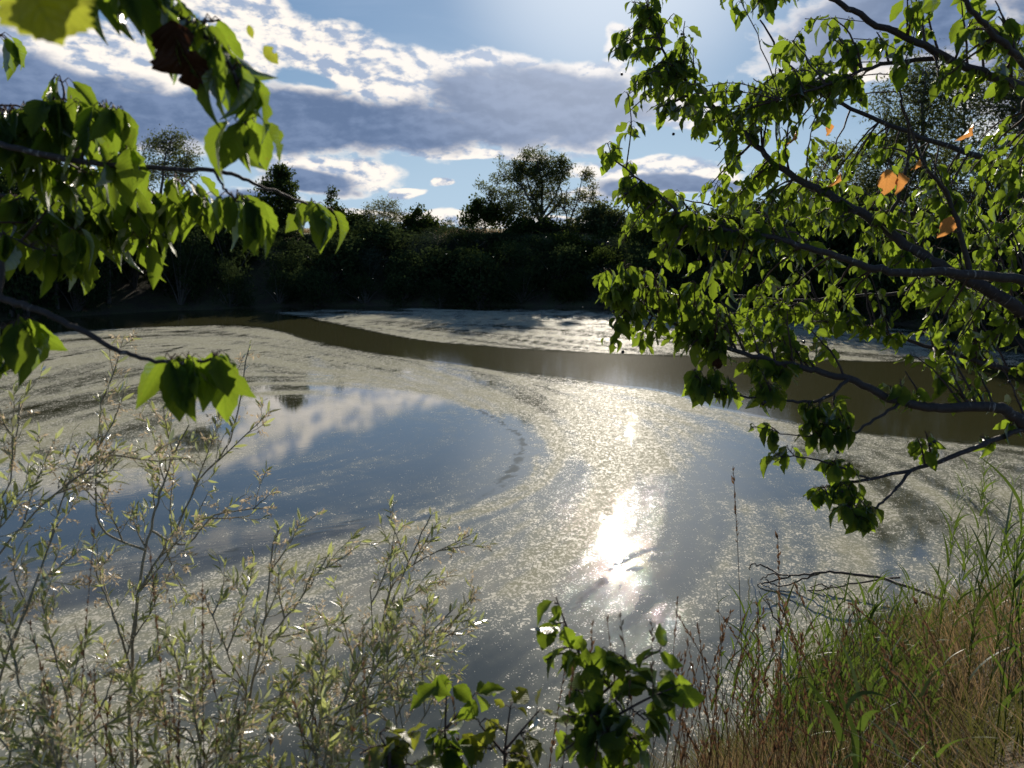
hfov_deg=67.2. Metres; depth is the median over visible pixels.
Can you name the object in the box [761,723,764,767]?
grass stalk
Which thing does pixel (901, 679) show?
grass stalk
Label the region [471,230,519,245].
bank shrub
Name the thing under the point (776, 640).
grass stalk
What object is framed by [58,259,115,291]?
bank shrub
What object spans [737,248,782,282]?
bank shrub
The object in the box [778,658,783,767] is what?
grass stalk
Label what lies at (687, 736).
grass stalk
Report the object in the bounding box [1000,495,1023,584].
reed
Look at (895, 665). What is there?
reed
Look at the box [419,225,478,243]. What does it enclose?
bank shrub
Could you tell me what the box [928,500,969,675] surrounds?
reed
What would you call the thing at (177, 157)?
willow tree
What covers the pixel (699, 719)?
grass stalk
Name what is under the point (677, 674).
grass stalk
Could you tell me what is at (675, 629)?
grass stalk
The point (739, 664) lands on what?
grass stalk
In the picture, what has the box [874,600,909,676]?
reed
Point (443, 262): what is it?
bank shrub
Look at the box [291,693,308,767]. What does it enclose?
grass stalk
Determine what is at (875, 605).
reed
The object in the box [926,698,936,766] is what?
grass stalk
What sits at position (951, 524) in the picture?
reed
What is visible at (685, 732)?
grass stalk
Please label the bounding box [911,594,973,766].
grass stalk
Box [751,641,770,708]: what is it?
reed
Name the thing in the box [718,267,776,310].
bank shrub
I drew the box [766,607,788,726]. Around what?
reed
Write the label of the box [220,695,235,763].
grass stalk
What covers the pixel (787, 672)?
reed
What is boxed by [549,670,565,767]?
grass stalk
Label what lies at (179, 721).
grass stalk
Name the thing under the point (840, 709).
reed
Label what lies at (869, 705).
grass stalk
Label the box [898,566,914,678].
reed
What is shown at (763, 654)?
reed
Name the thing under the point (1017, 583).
reed
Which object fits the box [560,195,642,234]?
bush
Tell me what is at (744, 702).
reed
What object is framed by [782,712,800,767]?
grass stalk
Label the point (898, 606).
reed
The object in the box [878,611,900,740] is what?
reed
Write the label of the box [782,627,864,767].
grass stalk
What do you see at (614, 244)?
bank shrub
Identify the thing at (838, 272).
bank shrub
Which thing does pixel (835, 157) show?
willow tree
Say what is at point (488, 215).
round tree
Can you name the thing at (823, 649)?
reed
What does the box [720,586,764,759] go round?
reed
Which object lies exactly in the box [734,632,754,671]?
reed
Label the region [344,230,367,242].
bank shrub
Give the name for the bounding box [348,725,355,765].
grass stalk
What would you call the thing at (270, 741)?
grass stalk
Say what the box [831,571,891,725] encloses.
reed
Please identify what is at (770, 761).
grass stalk
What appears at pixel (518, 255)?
bank shrub
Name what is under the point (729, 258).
bank shrub
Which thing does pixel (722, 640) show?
grass stalk
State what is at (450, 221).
young sapling
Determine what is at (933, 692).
reed
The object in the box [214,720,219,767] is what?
grass stalk
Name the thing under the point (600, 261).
bank shrub
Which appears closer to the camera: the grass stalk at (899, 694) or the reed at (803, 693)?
the grass stalk at (899, 694)
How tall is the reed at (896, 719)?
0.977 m
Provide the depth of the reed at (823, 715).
5.13 m
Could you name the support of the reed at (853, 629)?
on the ground at (126, 298)
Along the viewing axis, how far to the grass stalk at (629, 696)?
1.38 m
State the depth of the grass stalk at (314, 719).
1.58 m
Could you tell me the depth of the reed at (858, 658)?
5.96 m
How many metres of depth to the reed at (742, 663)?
6.11 m
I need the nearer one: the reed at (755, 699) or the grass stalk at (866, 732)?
the grass stalk at (866, 732)
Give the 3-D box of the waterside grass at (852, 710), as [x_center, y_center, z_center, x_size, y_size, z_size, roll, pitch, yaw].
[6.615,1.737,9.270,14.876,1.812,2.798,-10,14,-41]
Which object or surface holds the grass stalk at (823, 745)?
on the ground at (126, 298)
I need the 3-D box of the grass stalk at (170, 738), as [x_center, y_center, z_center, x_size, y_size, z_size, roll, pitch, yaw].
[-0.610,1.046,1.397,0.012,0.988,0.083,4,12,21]
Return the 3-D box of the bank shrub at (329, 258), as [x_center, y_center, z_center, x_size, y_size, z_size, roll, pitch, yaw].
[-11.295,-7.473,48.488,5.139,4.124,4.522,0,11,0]
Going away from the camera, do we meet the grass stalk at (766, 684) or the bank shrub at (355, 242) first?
the grass stalk at (766, 684)
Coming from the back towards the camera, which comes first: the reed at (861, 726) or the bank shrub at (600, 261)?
the bank shrub at (600, 261)
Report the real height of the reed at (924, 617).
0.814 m
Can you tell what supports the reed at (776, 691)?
on the ground at (126, 298)
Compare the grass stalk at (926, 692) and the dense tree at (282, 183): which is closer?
the grass stalk at (926, 692)
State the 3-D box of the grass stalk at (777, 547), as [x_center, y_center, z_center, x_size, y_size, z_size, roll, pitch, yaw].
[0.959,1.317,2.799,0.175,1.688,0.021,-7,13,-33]
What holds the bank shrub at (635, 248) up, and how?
on the ground at (126, 298)
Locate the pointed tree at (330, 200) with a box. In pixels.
[323,184,351,225]
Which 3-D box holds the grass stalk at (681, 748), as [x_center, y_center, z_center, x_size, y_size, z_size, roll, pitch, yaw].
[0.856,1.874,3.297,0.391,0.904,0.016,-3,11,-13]
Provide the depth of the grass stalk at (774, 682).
3.40 m
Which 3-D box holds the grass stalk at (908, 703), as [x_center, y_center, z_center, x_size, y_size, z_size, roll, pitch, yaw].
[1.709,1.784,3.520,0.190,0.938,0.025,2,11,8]
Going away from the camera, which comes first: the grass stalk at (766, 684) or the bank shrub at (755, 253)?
the grass stalk at (766, 684)
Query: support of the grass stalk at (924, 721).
on the ground at (126, 298)
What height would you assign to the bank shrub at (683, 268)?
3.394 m
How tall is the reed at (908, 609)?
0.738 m
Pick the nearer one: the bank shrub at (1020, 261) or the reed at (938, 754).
the reed at (938, 754)
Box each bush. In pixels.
[342,208,380,232]
[356,195,408,228]
[394,202,449,232]
[499,212,572,237]
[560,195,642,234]
[617,194,783,264]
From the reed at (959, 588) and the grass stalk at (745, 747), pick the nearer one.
the grass stalk at (745, 747)
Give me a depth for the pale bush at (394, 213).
58.28 m
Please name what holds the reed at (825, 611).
on the ground at (126, 298)
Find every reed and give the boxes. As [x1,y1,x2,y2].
[674,597,753,767]
[706,617,763,767]
[710,565,731,746]
[711,628,748,756]
[719,589,755,735]
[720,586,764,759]
[723,679,761,747]
[726,644,779,763]
[726,679,750,744]
[731,580,804,764]
[732,613,769,738]
[733,599,779,743]
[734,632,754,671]
[740,680,785,766]
[745,631,765,674]
[747,671,775,734]
[750,591,781,753]
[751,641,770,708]
[756,638,780,722]
[756,677,791,747]
[760,629,813,743]
[762,640,817,739]
[764,601,824,743]
[764,659,789,725]
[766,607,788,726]
[766,673,788,726]
[771,579,803,745]
[771,635,815,708]
[772,662,813,763]
[772,667,795,733]
[775,581,806,633]
[775,648,813,722]
[779,617,815,723]
[781,578,816,673]
[786,613,835,751]
[786,624,825,717]
[787,577,829,708]
[790,609,829,717]
[797,667,809,707]
[798,645,818,740]
[798,673,825,767]
[799,651,839,719]
[799,654,861,767]
[801,675,893,767]
[804,571,847,748]
[805,606,840,711]
[808,569,837,721]
[808,607,828,749]
[808,667,851,752]
[808,677,836,733]
[809,675,834,746]
[813,568,861,739]
[814,676,866,766]
[817,647,837,696]
[818,659,845,735]
[820,603,862,740]
[822,590,828,631]
[822,616,833,694]
[823,586,876,726]
[824,577,856,642]
[824,588,849,672]
[828,569,851,735]
[828,622,878,767]
[828,653,899,767]
[829,610,871,742]
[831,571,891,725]
[831,608,873,723]
[833,582,888,733]
[834,597,869,686]
[836,661,893,767]
[839,656,876,745]
[843,619,875,697]
[844,651,889,733]
[845,586,866,648]
[847,615,868,665]
[848,619,868,694]
[849,574,892,700]
[849,592,859,644]
[852,660,888,763]
[855,574,882,645]
[857,612,889,678]
[857,657,890,745]
[859,590,905,704]
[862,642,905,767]
[862,662,928,764]
[865,570,888,629]
[866,663,894,766]
[867,641,902,729]
[868,656,993,767]
[869,649,972,767]
[871,584,886,645]
[871,599,901,740]
[872,618,889,692]
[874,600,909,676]
[875,568,891,637]
[876,672,924,766]
[878,581,903,691]
[878,582,928,712]
[878,607,899,675]
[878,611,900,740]
[882,638,934,703]
[884,636,909,735]
[886,635,938,761]
[890,657,937,731]
[892,596,919,687]
[893,589,905,638]
[893,589,919,676]
[894,581,923,654]
[895,609,915,681]
[897,564,924,624]
[897,654,935,740]
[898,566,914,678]
[900,632,927,730]
[903,644,954,767]
[910,609,933,669]
[910,617,944,699]
[910,641,961,719]
[911,616,952,671]
[912,581,928,616]
[916,660,947,740]
[922,595,934,643]
[923,520,991,651]
[924,558,952,668]
[927,564,943,619]
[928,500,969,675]
[929,521,1001,673]
[931,563,947,642]
[937,523,1014,715]
[938,496,963,564]
[942,507,971,590]
[949,484,968,512]
[953,478,1000,637]
[954,511,1002,682]
[957,523,1023,693]
[959,522,973,584]
[963,460,977,501]
[965,500,998,693]
[969,487,1023,765]
[972,452,1023,767]
[974,454,992,499]
[974,510,1023,619]
[974,548,1023,712]
[978,461,1003,512]
[979,449,997,495]
[979,476,985,503]
[981,509,1022,660]
[988,530,1023,685]
[992,476,1023,759]
[998,482,1023,639]
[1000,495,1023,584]
[1003,473,1023,514]
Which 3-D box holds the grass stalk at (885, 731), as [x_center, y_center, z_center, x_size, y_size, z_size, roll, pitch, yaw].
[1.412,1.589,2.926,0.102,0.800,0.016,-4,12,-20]
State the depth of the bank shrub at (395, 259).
48.85 m
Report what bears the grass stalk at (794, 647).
on the ground at (126, 298)
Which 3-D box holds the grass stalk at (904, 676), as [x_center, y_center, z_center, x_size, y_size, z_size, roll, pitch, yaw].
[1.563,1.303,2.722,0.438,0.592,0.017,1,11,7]
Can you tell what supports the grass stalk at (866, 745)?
on the ground at (126, 298)
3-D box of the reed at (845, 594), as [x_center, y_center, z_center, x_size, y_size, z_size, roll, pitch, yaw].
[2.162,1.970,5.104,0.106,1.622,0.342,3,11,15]
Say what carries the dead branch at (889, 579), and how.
in the water
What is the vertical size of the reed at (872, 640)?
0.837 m
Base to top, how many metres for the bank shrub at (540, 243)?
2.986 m
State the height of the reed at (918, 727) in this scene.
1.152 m
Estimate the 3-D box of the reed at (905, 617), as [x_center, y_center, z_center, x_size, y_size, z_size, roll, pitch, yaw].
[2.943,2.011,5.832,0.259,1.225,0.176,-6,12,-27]
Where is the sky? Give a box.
[0,0,1023,227]
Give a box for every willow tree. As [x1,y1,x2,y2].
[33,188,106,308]
[136,123,203,290]
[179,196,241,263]
[472,143,588,225]
[546,166,600,230]
[771,134,884,247]
[839,38,998,282]
[929,44,1023,274]
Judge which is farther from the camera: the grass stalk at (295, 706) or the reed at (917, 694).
the reed at (917, 694)
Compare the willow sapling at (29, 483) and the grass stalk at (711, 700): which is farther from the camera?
the grass stalk at (711, 700)
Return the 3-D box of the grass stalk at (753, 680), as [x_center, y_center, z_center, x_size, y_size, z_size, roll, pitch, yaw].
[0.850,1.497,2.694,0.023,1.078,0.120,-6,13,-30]
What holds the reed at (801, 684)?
on the ground at (126, 298)
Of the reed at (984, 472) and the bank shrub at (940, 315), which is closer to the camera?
the reed at (984, 472)
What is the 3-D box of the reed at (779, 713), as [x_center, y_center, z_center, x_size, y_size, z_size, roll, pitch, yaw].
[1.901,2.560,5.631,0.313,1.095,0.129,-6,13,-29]
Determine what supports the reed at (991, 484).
on the ground at (126, 298)
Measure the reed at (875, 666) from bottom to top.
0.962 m
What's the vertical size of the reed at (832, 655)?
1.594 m
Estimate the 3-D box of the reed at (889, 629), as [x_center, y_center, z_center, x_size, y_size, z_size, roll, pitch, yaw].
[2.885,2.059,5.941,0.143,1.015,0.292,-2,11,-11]
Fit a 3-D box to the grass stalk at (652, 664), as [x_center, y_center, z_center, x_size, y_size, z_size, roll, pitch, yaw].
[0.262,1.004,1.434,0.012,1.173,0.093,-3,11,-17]
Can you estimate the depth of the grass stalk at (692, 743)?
2.68 m
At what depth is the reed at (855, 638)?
5.12 m
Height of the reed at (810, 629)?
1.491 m
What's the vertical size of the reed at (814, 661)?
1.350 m
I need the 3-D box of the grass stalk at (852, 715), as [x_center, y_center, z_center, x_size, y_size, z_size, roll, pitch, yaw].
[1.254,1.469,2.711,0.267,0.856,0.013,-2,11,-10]
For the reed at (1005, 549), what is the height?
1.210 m
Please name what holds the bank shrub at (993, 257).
on the ground at (126, 298)
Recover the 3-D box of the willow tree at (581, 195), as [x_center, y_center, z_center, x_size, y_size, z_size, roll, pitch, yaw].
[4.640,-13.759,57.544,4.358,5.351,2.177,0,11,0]
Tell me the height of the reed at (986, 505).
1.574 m
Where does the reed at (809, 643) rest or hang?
on the ground at (126, 298)
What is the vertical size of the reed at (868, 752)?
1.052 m
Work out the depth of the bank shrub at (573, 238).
50.79 m
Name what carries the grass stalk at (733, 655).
on the ground at (126, 298)
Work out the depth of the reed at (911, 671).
5.27 m
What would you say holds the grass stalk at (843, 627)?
on the ground at (126, 298)
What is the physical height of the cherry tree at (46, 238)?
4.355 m
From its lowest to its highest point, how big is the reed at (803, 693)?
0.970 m
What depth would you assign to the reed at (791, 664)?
5.18 m
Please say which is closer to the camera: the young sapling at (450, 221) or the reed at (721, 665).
the reed at (721, 665)
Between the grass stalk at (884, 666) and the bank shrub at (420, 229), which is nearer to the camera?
the grass stalk at (884, 666)
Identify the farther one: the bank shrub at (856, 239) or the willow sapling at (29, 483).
the bank shrub at (856, 239)
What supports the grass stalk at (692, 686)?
on the ground at (126, 298)
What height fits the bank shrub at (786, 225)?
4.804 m
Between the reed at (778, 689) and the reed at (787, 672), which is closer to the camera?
the reed at (787, 672)
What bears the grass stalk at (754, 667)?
on the ground at (126, 298)
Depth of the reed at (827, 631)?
5.52 m
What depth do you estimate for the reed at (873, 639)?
5.95 m
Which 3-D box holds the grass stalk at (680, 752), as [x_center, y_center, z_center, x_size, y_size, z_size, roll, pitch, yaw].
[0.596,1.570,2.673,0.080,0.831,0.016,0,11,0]
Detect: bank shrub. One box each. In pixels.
[48,254,124,312]
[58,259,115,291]
[103,242,157,291]
[141,230,203,297]
[157,223,219,305]
[178,226,214,248]
[194,225,262,288]
[205,248,261,307]
[213,239,264,266]
[259,244,309,289]
[262,232,316,269]
[275,226,308,243]
[282,261,344,306]
[296,232,373,289]
[297,229,348,243]
[333,235,369,257]
[336,225,361,232]
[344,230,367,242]
[349,216,416,265]
[379,249,427,282]
[401,228,461,262]
[403,224,444,234]
[410,244,475,293]
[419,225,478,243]
[435,221,494,258]
[451,249,513,305]
[454,243,503,291]
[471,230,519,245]
[477,238,519,263]
[489,230,552,290]
[506,228,566,265]
[533,242,586,291]
[541,231,584,242]
[551,227,602,261]
[572,243,622,288]
[581,259,643,307]
[590,226,628,241]
[598,233,651,260]
[613,235,677,278]
[625,248,689,309]
[653,245,703,290]
[678,265,725,306]
[688,246,748,299]
[695,250,749,269]
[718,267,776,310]
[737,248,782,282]
[740,194,796,268]
[750,245,825,315]
[764,187,858,280]
[813,261,865,320]
[830,166,911,293]
[842,225,917,279]
[859,257,921,321]
[883,204,971,286]
[910,241,983,326]
[938,199,1022,282]
[955,268,1023,333]
[1002,226,1023,324]
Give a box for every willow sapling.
[0,363,200,689]
[0,566,201,767]
[34,330,280,767]
[111,593,303,767]
[169,508,390,767]
[241,494,496,767]
[253,584,461,767]
[310,595,468,767]
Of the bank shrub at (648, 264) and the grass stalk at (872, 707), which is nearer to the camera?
the grass stalk at (872, 707)
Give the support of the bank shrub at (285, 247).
on the ground at (126, 298)
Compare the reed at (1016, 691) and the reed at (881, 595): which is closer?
the reed at (1016, 691)
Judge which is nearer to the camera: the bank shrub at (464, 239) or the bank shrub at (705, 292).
the bank shrub at (705, 292)
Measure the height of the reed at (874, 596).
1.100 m
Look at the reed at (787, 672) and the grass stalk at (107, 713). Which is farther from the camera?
the reed at (787, 672)
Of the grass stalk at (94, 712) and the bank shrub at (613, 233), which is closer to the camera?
the grass stalk at (94, 712)
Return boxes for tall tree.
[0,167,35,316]
[81,166,165,303]
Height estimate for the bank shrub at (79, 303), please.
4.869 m
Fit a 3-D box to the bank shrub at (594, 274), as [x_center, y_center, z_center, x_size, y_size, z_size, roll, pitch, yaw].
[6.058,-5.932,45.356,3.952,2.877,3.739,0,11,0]
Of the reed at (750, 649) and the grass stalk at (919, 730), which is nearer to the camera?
the grass stalk at (919, 730)
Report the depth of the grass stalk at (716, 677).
2.06 m
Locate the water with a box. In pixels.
[0,305,1023,767]
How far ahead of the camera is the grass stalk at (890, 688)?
2.67 m
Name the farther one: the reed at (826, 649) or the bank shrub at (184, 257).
the bank shrub at (184, 257)
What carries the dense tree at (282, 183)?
on the ground at (126, 298)
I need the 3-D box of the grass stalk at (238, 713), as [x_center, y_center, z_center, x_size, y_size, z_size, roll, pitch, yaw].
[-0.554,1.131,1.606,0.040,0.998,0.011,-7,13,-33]
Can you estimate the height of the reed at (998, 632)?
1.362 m
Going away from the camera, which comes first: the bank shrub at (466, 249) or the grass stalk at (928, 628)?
the grass stalk at (928, 628)
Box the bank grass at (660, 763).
[298,745,941,767]
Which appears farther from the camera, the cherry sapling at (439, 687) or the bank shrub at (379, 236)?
the bank shrub at (379, 236)
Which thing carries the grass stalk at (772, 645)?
on the ground at (126, 298)
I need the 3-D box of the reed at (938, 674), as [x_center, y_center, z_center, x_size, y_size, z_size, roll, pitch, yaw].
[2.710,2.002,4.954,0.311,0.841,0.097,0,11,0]
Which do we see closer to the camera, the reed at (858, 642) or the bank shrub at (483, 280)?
the reed at (858, 642)
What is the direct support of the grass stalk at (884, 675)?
on the ground at (126, 298)
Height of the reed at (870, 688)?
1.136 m
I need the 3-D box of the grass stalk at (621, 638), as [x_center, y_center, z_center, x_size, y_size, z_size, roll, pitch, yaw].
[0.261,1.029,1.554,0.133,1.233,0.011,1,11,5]
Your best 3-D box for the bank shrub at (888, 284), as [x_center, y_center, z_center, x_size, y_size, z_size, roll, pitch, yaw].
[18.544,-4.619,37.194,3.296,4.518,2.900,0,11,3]
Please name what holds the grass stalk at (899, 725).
on the ground at (126, 298)
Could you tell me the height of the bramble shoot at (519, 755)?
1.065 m
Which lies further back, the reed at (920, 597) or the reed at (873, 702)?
the reed at (920, 597)
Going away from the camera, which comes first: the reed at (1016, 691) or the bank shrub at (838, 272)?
the reed at (1016, 691)
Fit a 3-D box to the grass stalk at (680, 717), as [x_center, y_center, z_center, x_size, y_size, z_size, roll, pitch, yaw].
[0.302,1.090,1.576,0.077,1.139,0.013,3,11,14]
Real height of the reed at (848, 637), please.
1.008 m
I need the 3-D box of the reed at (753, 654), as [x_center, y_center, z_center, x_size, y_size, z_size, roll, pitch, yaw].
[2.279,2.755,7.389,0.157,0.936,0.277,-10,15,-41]
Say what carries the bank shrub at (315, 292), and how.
on the ground at (126, 298)
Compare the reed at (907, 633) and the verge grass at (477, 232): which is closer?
the reed at (907, 633)
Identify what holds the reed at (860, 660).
on the ground at (126, 298)
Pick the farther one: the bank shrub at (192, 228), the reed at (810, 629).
the bank shrub at (192, 228)
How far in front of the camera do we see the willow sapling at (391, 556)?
1.93 m
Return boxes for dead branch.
[749,563,949,602]
[759,591,781,627]
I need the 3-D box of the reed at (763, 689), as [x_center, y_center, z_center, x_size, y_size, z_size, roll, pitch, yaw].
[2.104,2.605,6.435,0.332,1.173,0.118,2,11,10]
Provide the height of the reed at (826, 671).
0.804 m
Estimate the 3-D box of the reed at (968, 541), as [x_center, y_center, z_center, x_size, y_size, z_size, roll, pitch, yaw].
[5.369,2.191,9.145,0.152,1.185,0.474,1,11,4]
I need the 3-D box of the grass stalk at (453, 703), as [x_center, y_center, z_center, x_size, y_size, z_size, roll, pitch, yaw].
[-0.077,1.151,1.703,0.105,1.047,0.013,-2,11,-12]
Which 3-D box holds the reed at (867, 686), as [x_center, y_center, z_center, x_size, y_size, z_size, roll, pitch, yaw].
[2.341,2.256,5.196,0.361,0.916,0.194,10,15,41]
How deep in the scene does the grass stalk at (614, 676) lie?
1.53 m
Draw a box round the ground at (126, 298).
[0,228,1023,767]
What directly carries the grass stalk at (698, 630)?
on the ground at (126, 298)
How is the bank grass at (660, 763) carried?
on the ground at (126, 298)
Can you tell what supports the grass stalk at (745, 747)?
on the ground at (126, 298)
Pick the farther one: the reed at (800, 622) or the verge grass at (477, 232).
the verge grass at (477, 232)
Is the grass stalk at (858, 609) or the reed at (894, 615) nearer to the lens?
the grass stalk at (858, 609)
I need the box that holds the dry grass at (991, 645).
[605,504,1023,767]
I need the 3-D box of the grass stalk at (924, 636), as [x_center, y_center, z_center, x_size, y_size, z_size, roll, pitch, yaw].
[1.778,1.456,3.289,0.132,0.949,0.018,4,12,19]
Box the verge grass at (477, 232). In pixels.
[292,226,617,237]
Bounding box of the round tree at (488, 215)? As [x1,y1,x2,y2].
[455,192,510,231]
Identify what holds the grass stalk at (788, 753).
on the ground at (126, 298)
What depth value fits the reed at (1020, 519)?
5.06 m
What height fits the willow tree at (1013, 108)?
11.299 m
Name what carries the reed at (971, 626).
on the ground at (126, 298)
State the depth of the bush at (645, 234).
47.22 m
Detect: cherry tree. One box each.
[0,0,348,422]
[592,0,1023,537]
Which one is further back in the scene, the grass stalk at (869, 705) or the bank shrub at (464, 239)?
the bank shrub at (464, 239)
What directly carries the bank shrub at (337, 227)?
on the ground at (126, 298)
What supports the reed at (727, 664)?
on the ground at (126, 298)
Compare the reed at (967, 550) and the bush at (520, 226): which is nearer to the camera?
the reed at (967, 550)
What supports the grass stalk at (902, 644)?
on the ground at (126, 298)
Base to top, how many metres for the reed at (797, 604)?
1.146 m
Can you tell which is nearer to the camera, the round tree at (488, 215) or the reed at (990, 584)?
the reed at (990, 584)
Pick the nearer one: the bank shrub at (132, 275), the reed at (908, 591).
the reed at (908, 591)
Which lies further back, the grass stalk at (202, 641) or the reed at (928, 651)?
the reed at (928, 651)
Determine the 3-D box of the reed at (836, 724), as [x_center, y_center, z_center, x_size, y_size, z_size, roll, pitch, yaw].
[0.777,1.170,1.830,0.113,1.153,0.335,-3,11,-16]
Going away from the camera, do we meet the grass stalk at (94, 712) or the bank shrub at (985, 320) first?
the grass stalk at (94, 712)
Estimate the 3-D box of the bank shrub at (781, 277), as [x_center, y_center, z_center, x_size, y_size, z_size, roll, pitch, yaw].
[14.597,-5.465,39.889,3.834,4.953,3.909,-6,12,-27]
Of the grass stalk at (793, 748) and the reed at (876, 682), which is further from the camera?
the reed at (876, 682)
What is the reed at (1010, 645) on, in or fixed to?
on the ground at (126, 298)
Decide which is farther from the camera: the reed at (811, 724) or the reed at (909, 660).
the reed at (909, 660)
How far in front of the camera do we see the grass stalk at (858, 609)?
2.78 m
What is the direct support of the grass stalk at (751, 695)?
on the ground at (126, 298)
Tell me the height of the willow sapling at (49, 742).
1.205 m
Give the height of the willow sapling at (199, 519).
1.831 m
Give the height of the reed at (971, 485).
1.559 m
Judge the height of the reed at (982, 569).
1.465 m
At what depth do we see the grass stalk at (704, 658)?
2.31 m
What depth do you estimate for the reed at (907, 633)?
5.78 m
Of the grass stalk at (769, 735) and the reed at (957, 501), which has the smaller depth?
the grass stalk at (769, 735)
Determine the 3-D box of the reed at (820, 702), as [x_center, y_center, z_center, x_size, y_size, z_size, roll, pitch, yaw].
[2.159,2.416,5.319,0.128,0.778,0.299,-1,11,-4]
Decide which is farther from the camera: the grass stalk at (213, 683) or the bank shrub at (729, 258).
the bank shrub at (729, 258)
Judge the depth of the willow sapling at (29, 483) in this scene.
1.74 m
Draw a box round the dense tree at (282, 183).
[247,161,300,229]
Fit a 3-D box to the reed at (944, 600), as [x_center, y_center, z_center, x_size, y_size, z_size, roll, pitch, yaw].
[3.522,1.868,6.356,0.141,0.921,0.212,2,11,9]
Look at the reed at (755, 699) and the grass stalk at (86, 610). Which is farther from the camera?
the reed at (755, 699)
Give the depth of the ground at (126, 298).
45.40 m
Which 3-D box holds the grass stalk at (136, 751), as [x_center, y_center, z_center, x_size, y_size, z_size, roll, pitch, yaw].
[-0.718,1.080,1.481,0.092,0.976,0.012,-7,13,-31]
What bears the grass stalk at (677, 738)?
on the ground at (126, 298)
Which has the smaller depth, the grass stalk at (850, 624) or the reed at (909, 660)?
the grass stalk at (850, 624)
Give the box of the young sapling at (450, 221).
[445,218,456,232]
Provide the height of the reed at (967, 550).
1.225 m
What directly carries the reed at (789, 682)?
on the ground at (126, 298)
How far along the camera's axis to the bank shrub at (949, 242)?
37.12 m
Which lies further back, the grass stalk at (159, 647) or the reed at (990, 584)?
the reed at (990, 584)
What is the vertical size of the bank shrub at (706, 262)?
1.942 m
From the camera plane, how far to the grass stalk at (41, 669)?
1.38 m
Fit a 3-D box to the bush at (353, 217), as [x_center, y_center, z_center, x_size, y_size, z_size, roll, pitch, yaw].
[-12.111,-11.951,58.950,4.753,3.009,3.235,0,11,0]
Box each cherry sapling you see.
[410,674,504,767]
[531,597,704,767]
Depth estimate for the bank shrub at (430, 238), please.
51.32 m
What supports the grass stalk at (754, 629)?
on the ground at (126, 298)
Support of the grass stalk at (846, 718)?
on the ground at (126, 298)
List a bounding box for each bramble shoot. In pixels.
[348,719,441,767]
[451,686,559,767]
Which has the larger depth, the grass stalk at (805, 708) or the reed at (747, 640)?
the reed at (747, 640)
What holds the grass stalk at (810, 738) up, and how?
on the ground at (126, 298)
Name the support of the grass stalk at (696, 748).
on the ground at (126, 298)
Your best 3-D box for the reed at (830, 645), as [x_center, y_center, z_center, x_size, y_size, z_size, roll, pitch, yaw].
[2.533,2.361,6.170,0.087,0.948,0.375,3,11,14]
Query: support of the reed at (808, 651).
on the ground at (126, 298)
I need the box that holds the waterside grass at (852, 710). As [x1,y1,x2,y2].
[665,562,1023,767]
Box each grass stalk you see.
[25,619,65,765]
[39,664,45,766]
[75,625,116,767]
[76,527,94,761]
[92,667,98,767]
[102,695,111,766]
[135,714,141,767]
[147,546,168,764]
[167,703,171,767]
[169,692,180,767]
[175,669,182,767]
[200,580,204,762]
[209,667,232,762]
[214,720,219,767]
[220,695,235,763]
[236,707,241,767]
[268,713,273,767]
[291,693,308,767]
[305,697,324,746]
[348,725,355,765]
[362,660,370,767]
[450,696,463,761]
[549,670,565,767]
[561,664,573,767]
[586,619,594,767]
[605,614,615,698]
[617,612,640,767]
[626,678,631,712]
[649,622,654,767]
[650,653,683,759]
[662,637,688,766]
[666,596,677,765]
[672,665,690,767]
[672,703,685,767]
[673,733,694,767]
[675,610,756,767]
[675,643,704,765]
[675,651,687,767]
[677,716,707,767]
[678,707,696,767]
[678,716,703,767]
[678,740,681,766]
[682,678,689,767]
[684,609,733,767]
[685,639,708,767]
[693,666,719,767]
[697,622,712,767]
[697,680,701,767]
[698,607,764,765]
[701,736,708,767]
[704,659,717,762]
[707,719,715,767]
[709,617,727,764]
[712,610,747,748]
[714,658,719,767]
[716,609,802,767]
[716,725,719,767]
[721,679,759,767]
[723,652,742,765]
[723,704,731,767]
[731,467,743,763]
[733,677,772,763]
[735,696,738,767]
[740,729,749,767]
[742,586,792,766]
[745,651,804,767]
[749,666,756,767]
[752,697,777,767]
[755,601,760,767]
[759,663,777,766]
[759,718,787,766]
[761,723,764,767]
[762,624,814,767]
[768,723,785,766]
[773,660,779,767]
[774,657,786,762]
[775,531,781,767]
[775,589,822,767]
[775,694,783,767]
[777,603,842,767]
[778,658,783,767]
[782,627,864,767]
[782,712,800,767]
[787,716,794,767]
[788,629,804,767]
[792,582,858,765]
[794,724,837,765]
[798,665,842,767]
[802,688,807,767]
[805,598,857,765]
[807,637,844,766]
[821,718,825,767]
[826,655,877,767]
[827,716,874,767]
[830,625,844,767]
[836,709,844,767]
[843,697,868,764]
[844,663,875,767]
[844,673,847,767]
[848,600,985,767]
[848,603,859,738]
[851,618,904,767]
[854,599,871,766]
[860,690,904,767]
[862,668,900,757]
[862,687,883,767]
[873,635,942,766]
[876,656,918,766]
[882,683,916,767]
[883,654,916,766]
[883,710,887,747]
[884,619,952,767]
[885,621,894,767]
[897,678,932,767]
[897,720,909,766]
[899,672,980,765]
[905,709,936,764]
[906,736,912,767]
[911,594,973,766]
[921,680,926,767]
[922,621,933,765]
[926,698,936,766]
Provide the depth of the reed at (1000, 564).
6.04 m
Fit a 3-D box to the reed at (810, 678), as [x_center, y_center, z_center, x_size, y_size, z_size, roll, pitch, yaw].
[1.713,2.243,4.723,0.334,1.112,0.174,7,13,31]

